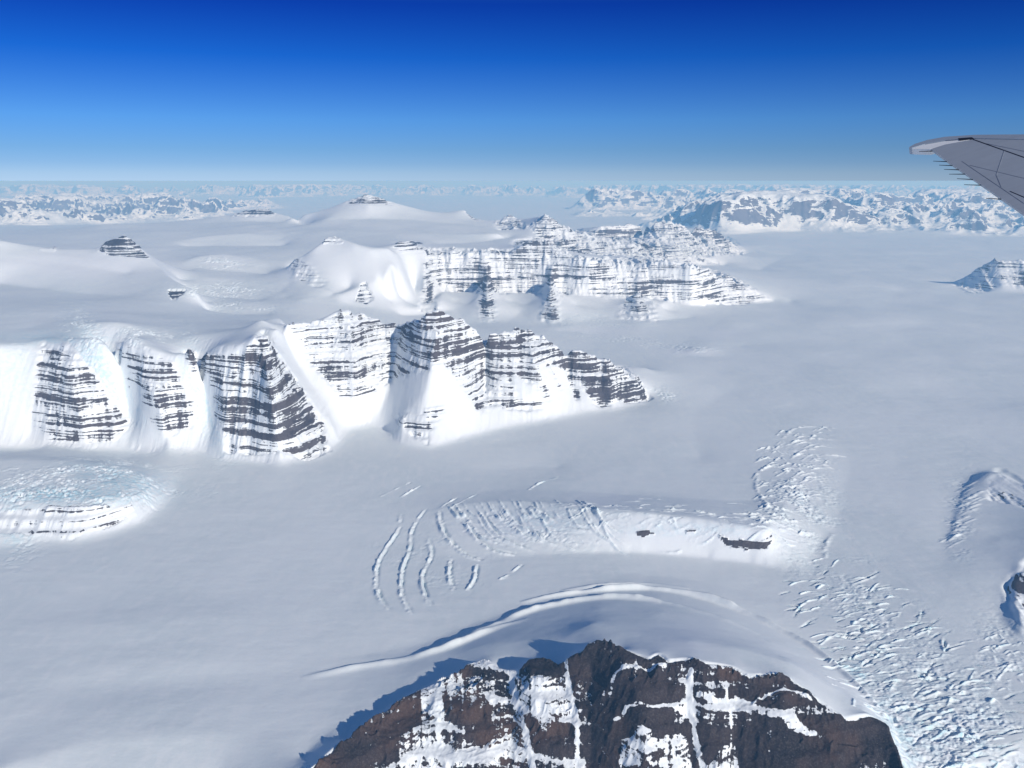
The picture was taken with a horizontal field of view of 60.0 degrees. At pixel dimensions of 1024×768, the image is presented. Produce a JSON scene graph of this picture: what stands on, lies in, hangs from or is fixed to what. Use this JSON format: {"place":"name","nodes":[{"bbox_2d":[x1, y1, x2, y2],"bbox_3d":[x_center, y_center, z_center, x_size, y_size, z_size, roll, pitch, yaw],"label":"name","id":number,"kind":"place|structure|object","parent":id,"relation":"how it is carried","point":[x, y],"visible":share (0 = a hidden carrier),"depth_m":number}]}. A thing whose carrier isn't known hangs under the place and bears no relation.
{"place":"outdoors","nodes":[
{"label":"outdoors","id":0,"kind":"place"},
{"bbox_2d":[0,341,154,452],"bbox_3d":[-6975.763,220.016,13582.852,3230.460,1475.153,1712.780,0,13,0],"label":"mountain","id":1,"kind":"structure","parent":0,"point":[80,401],"depth_m":13740.02},
{"bbox_2d":[0,465,167,547],"bbox_3d":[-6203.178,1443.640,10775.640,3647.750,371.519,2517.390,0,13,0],"label":"ice shelf mountain","id":2,"kind":"structure","parent":0,"point":[55,507],"depth_m":10586.82},
{"bbox_2d":[0,235,200,297],"bbox_3d":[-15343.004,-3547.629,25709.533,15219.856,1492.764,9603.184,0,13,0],"label":"snow ridge","id":3,"kind":"structure","parent":0,"point":[124,264],"depth_m":24261.11},
{"bbox_2d":[0,192,282,223],"bbox_3d":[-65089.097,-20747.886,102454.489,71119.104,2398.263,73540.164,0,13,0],"label":"mountain range","id":4,"kind":"structure","parent":0,"point":[61,208],"depth_m":93886.15},
{"bbox_2d":[89,337,216,452],"bbox_3d":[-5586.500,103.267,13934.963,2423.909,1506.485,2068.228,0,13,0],"label":"mountain","id":5,"kind":"structure","parent":0,"point":[165,389],"depth_m":13706.26},
{"bbox_2d":[184,322,349,460],"bbox_3d":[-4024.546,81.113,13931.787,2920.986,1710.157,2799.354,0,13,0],"label":"mountain","id":6,"kind":"structure","parent":0,"point":[267,394],"depth_m":13462.39},
{"bbox_2d":[284,236,398,309],"bbox_3d":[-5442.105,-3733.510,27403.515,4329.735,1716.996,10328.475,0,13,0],"label":"snow hill","id":7,"kind":"structure","parent":0,"point":[334,271],"depth_m":25099.39},
{"bbox_2d":[280,195,487,231],"bbox_3d":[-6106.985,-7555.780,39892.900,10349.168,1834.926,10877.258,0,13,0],"label":"snow peak","id":8,"kind":"structure","parent":0,"point":[367,213],"depth_m":39082.90},
{"bbox_2d":[265,309,659,450],"bbox_3d":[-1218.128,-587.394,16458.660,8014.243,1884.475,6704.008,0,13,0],"label":"mountain ridge","id":9,"kind":"structure","parent":0,"point":[433,377],"depth_m":15174.37},
{"bbox_2d":[0,185,978,188],"bbox_3d":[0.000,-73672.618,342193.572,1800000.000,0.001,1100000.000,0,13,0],"label":"ground","id":10,"kind":"structure","parent":0,"point":[390,186],"depth_m":810934.44},
{"bbox_2d":[0,184,983,196],"bbox_3d":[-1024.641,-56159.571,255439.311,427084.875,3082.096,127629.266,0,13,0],"label":"mountain range","id":11,"kind":"structure","parent":0,"point":[309,189],"depth_m":236753.22},
{"bbox_2d":[0,186,1023,767],"bbox_3d":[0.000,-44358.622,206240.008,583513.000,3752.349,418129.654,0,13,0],"label":"glacier","id":12,"kind":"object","parent":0,"point":[848,412],"visible":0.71,"depth_m":10559.84},
{"bbox_2d":[231,209,279,218],"bbox_3d":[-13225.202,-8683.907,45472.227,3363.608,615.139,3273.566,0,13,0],"label":"rock outcrop","id":13,"kind":"object","parent":12,"relation":"on","point":[257,213],"visible":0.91,"depth_m":44549.88},
{"bbox_2d":[555,506,799,566],"bbox_3d":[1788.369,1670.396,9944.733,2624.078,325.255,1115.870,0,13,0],"label":"rock outcrop","id":14,"kind":"object","parent":12,"relation":"on","point":[748,539],"visible":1,"depth_m":9854.71},
{"bbox_2d":[0,0,1023,184],"label":"sky","id":15,"kind":"structure","parent":0,"point":[93,92]},
{"bbox_2d":[386,236,780,325],"bbox_3d":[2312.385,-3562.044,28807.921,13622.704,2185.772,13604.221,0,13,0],"label":"mountain ridge","id":16,"kind":"structure","parent":0,"point":[509,280],"depth_m":28005.41},
{"bbox_2d":[300,639,907,767],"bbox_3d":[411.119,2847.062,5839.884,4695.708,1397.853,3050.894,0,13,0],"label":"foreground mountain","id":17,"kind":"structure","parent":0,"point":[604,703],"depth_m":6330.53},
{"bbox_2d":[488,214,728,263],"bbox_3d":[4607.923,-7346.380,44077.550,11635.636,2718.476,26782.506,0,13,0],"label":"layered mountain","id":18,"kind":"structure","parent":0,"point":[548,228],"depth_m":37365.78},
{"bbox_2d":[583,220,752,257],"bbox_3d":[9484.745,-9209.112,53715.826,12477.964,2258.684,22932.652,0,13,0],"label":"layered mountain","id":19,"kind":"structure","parent":0,"point":[709,242],"depth_m":44785.81},
{"bbox_2d":[572,188,1023,233],"bbox_3d":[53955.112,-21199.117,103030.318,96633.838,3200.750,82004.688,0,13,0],"label":"mountain range","id":20,"kind":"structure","parent":0,"point":[943,210],"depth_m":72610.94},
{"bbox_2d":[909,134,1023,215],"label":"aircraft wing","id":21,"kind":"structure","parent":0,"point":[993,165],"depth_m":14.54},
{"bbox_2d":[941,464,1023,641],"bbox_3d":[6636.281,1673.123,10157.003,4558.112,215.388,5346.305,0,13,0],"label":"shaded hill","id":22,"kind":"structure","parent":0,"point":[982,560],"depth_m":9710.32},
{"bbox_2d":[941,258,1023,293],"bbox_3d":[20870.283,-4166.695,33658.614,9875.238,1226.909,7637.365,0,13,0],"label":"pyramid mountain","id":23,"kind":"structure","parent":0,"point":[994,275],"depth_m":33067.85}
]}

